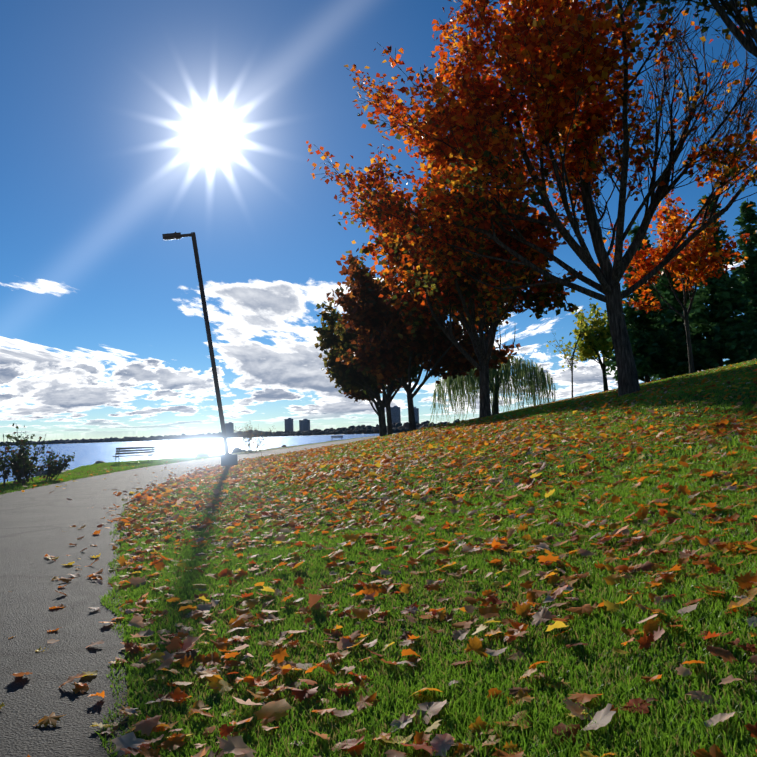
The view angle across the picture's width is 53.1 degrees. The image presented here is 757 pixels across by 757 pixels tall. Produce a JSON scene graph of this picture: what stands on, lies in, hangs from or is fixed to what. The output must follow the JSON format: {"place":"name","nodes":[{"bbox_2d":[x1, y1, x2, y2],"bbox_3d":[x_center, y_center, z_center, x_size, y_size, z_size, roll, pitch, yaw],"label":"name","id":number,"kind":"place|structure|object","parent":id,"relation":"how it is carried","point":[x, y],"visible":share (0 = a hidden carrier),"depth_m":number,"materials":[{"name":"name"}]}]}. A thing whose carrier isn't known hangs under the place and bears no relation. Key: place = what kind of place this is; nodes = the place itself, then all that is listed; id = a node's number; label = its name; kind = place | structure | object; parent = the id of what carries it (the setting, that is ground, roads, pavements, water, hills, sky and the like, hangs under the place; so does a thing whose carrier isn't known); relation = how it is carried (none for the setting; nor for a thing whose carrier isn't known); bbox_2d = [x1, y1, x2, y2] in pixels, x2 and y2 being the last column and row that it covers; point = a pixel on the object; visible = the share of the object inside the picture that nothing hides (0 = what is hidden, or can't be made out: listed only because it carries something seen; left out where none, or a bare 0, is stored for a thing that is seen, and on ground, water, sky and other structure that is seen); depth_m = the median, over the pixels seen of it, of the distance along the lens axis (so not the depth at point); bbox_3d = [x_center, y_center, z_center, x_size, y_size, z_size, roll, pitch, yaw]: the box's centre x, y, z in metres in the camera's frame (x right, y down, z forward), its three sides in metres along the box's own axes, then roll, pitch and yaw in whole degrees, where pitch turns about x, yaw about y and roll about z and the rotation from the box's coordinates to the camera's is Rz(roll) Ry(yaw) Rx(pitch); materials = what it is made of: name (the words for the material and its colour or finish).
{"place":"outdoors","nodes":[
{"label":"outdoors","id":0,"kind":"place"},
{"bbox_2d":[0,433,393,482],"bbox_3d":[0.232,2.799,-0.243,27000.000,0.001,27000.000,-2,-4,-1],"label":"lake water","id":1,"kind":"structure","parent":0,"point":[85,454],"depth_m":275.84,"materials":[{"name":"blue liquid"}]},
{"bbox_2d":[9,432,400,445],"bbox_3d":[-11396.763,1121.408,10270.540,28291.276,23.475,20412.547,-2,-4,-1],"label":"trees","id":2,"kind":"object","parent":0,"point":[239,437],"depth_m":3491.69,"materials":[{"name":"green plant"}]},
{"bbox_2d":[0,419,458,445],"bbox_3d":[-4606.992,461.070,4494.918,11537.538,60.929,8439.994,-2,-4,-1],"label":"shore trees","id":3,"kind":"object","parent":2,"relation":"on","point":[398,427],"visible":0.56,"depth_m":3882.68,"materials":[{"name":"green plant"}]},
{"bbox_2d":[225,423,233,432],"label":"tower windows","id":4,"kind":"structure","parent":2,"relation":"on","point":[229,427],"depth_m":4979.44,"materials":[{"name":"grey glass"}]},
{"bbox_2d":[284,419,293,430],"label":"tower windows","id":5,"kind":"structure","parent":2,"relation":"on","point":[289,423],"depth_m":4223.08,"materials":[{"name":"grey glass"}]},
{"bbox_2d":[299,420,309,430],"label":"tower windows","id":6,"kind":"structure","parent":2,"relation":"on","point":[303,425],"depth_m":4084.00,"materials":[{"name":"grey glass"}]},
{"bbox_2d":[225,422,233,433],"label":"tower","id":7,"kind":"structure","parent":0,"point":[230,423],"depth_m":4979.79,"materials":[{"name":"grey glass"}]},
{"bbox_2d":[285,418,293,430],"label":"tower","id":8,"kind":"structure","parent":0,"point":[287,420],"depth_m":4223.22,"materials":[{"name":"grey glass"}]},
{"bbox_2d":[299,419,309,430],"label":"tower","id":9,"kind":"structure","parent":0,"point":[304,427],"depth_m":4085.25,"materials":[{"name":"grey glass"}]},
{"bbox_2d":[0,359,756,756],"bbox_3d":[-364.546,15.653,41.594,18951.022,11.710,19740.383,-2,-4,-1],"label":"ground","id":10,"kind":"structure","parent":0,"point":[396,681],"depth_m":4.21,"materials":[{"name":"green plant"}]},
{"bbox_2d":[0,423,54,486],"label":"bush","id":11,"kind":"object","parent":10,"relation":"on","point":[10,459],"depth_m":23.24,"materials":[{"name":"green plant"}]},
{"bbox_2d":[0,444,74,482],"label":"bush","id":12,"kind":"object","parent":10,"relation":"on","point":[53,465],"depth_m":25.33,"materials":[{"name":"green plant"}]},
{"bbox_2d":[115,446,152,463],"bbox_3d":[-13.312,4.185,41.332,1.881,0.935,0.612,1,-5,-39],"label":"bench frame","id":13,"kind":"object","parent":10,"relation":"on","point":[134,462],"visible":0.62,"depth_m":41.51,"materials":[{"name":"black metal"}]},
{"bbox_2d":[112,446,155,456],"bbox_3d":[-13.319,3.982,41.347,2.200,0.480,0.585,1,-5,-39],"label":"park bench","id":14,"kind":"object","parent":13,"relation":"attached to","point":[144,449],"visible":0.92,"depth_m":41.14,"materials":[{"name":"grey metal"}]},
{"bbox_2d":[35,445,285,475],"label":"shore rocks","id":15,"kind":"object","parent":10,"relation":"on","point":[234,450],"visible":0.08,"depth_m":53.46,"materials":[{"name":"grey stone"}]},
{"bbox_2d":[162,232,231,454],"bbox_3d":[-7.959,-1.536,33.173,2.800,9.925,0.504,-1,-4,-9],"label":"lamp post","id":16,"kind":"object","parent":10,"relation":"on","point":[172,236],"visible":0.9,"depth_m":33.21,"materials":[{"name":"grey metal"}]},
{"bbox_2d":[0,433,396,756],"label":"footpath","id":17,"kind":"structure","parent":10,"relation":"on","point":[36,523],"depth_m":5.52,"materials":[{"name":"grey asphalt"}]},
{"bbox_2d":[221,454,237,465],"bbox_3d":[-6.486,3.658,32.919,0.690,0.690,0.690,-1,-4,-13],"label":"lamp post base","id":18,"kind":"object","parent":10,"relation":"on","point":[227,460],"visible":0.57,"depth_m":32.59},
{"bbox_2d":[231,422,272,452],"bbox_3d":[-10.070,4.715,61.377,3.476,2.676,4.115,-2,-4,-1],"label":"bare bush","id":19,"kind":"object","parent":10,"relation":"on","point":[244,436],"depth_m":61.02,"materials":[{"name":"plant"}]},
{"bbox_2d":[313,270,422,434],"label":"maple tree","id":20,"kind":"object","parent":10,"relation":"on","point":[345,377],"depth_m":73.68,"materials":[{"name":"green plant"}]},
{"bbox_2d":[334,328,407,435],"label":"maple tree","id":21,"kind":"object","parent":10,"relation":"on","point":[361,395],"depth_m":100.85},
{"bbox_2d":[333,314,419,435],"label":"maple tree","id":22,"kind":"object","parent":10,"relation":"on","point":[380,407],"depth_m":86.63,"materials":[{"name":"brown plant"}]},
{"bbox_2d":[0,404,756,756],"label":"fallen leaves","id":23,"kind":"object","parent":10,"relation":"on","point":[186,656],"visible":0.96,"depth_m":5.21,"materials":[{"name":"orange plant"}]},
{"bbox_2d":[0,358,756,501],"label":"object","id":24,"kind":"object","parent":10,"relation":"on","point":[272,471],"visible":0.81,"depth_m":20.94,"materials":[{"name":"plant"}]},
{"bbox_2d":[326,248,520,430],"bbox_3d":[3.313,-3.499,63.863,15.008,17.209,17.538,-2,-4,-1],"label":"maple tree","id":25,"kind":"object","parent":10,"relation":"on","point":[387,361],"depth_m":59.15,"materials":[{"name":"brown plant"}]},
{"bbox_2d":[365,129,582,417],"bbox_3d":[4.694,-5.629,42.849,11.135,16.839,17.190,-2,-4,-1],"label":"maple tree","id":26,"kind":"object","parent":10,"relation":"on","point":[556,294],"depth_m":40.70,"materials":[{"name":"orange plant"}]},
{"bbox_2d":[475,325,525,414],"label":"tree","id":27,"kind":"object","parent":10,"relation":"on","point":[495,403],"visible":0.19,"depth_m":112.54,"materials":[{"name":"brown plant"}]},
{"bbox_2d":[429,355,557,424],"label":"willow tree strands","id":28,"kind":"object","parent":27,"relation":"hanging from","point":[530,374],"visible":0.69,"depth_m":109.48,"materials":[{"name":"green plant"}]},
{"bbox_2d":[306,0,756,395],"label":"maple tree","id":29,"kind":"object","parent":10,"relation":"on","point":[592,116],"depth_m":28.06,"materials":[{"name":"orange plant"}]},
{"bbox_2d":[546,309,591,398],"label":"young tree","id":30,"kind":"object","parent":10,"relation":"on","point":[573,346],"depth_m":71.54,"materials":[{"name":"green plant"}]},
{"bbox_2d":[567,298,627,390],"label":"yellow tree","id":31,"kind":"object","parent":10,"relation":"on","point":[605,334],"depth_m":93.09,"materials":[{"name":"plant"}]},
{"bbox_2d":[604,222,689,382],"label":"spruce tree","id":32,"kind":"object","parent":10,"relation":"on","point":[650,343],"depth_m":77.91,"materials":[{"name":"green plant"}]},
{"bbox_2d":[577,0,756,57],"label":"corner tree","id":33,"kind":"object","parent":10,"relation":"on","point":[747,43],"depth_m":20.06,"materials":[{"name":"brown plant"}]},
{"bbox_2d":[650,245,697,380],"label":"spruce tree","id":34,"kind":"object","parent":10,"relation":"on","point":[653,378],"depth_m":105.62,"materials":[{"name":"green plant"}]},
{"bbox_2d":[597,189,756,372],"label":"orange tree","id":35,"kind":"object","parent":10,"relation":"on","point":[692,253],"depth_m":54.53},
{"bbox_2d":[650,209,716,379],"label":"spruce tree","id":36,"kind":"object","parent":10,"relation":"on","point":[678,326],"depth_m":84.52,"materials":[{"name":"plant"}]},
{"bbox_2d":[672,195,756,371],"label":"spruce tree","id":37,"kind":"object","parent":10,"relation":"on","point":[720,291],"depth_m":74.97,"materials":[{"name":"green plant"}]},
{"bbox_2d":[723,198,756,365],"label":"spruce tree","id":38,"kind":"object","parent":10,"relation":"on","point":[748,213],"depth_m":82.63,"materials":[{"name":"green plant"}]},
{"bbox_2d":[0,0,756,441],"label":"sky","id":39,"kind":"structure","parent":0,"point":[125,125],"materials":[{"name":"blue"}]},
{"bbox_2d":[390,406,400,421],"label":"tower","id":40,"kind":"structure","parent":0,"point":[398,412],"depth_m":3132.24,"materials":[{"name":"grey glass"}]},
{"bbox_2d":[391,407,400,422],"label":"tower windows","id":41,"kind":"structure","parent":40,"relation":"attached to","point":[395,414],"depth_m":3131.42,"materials":[{"name":"grey glass"}]},
{"bbox_2d":[408,407,418,421],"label":"tower","id":42,"kind":"structure","parent":0,"point":[417,417],"depth_m":2980.40,"materials":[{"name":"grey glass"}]},
{"bbox_2d":[408,408,418,422],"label":"tower windows","id":43,"kind":"structure","parent":42,"relation":"attached to","point":[416,414],"depth_m":2979.69,"materials":[{"name":"grey glass"}]}
]}

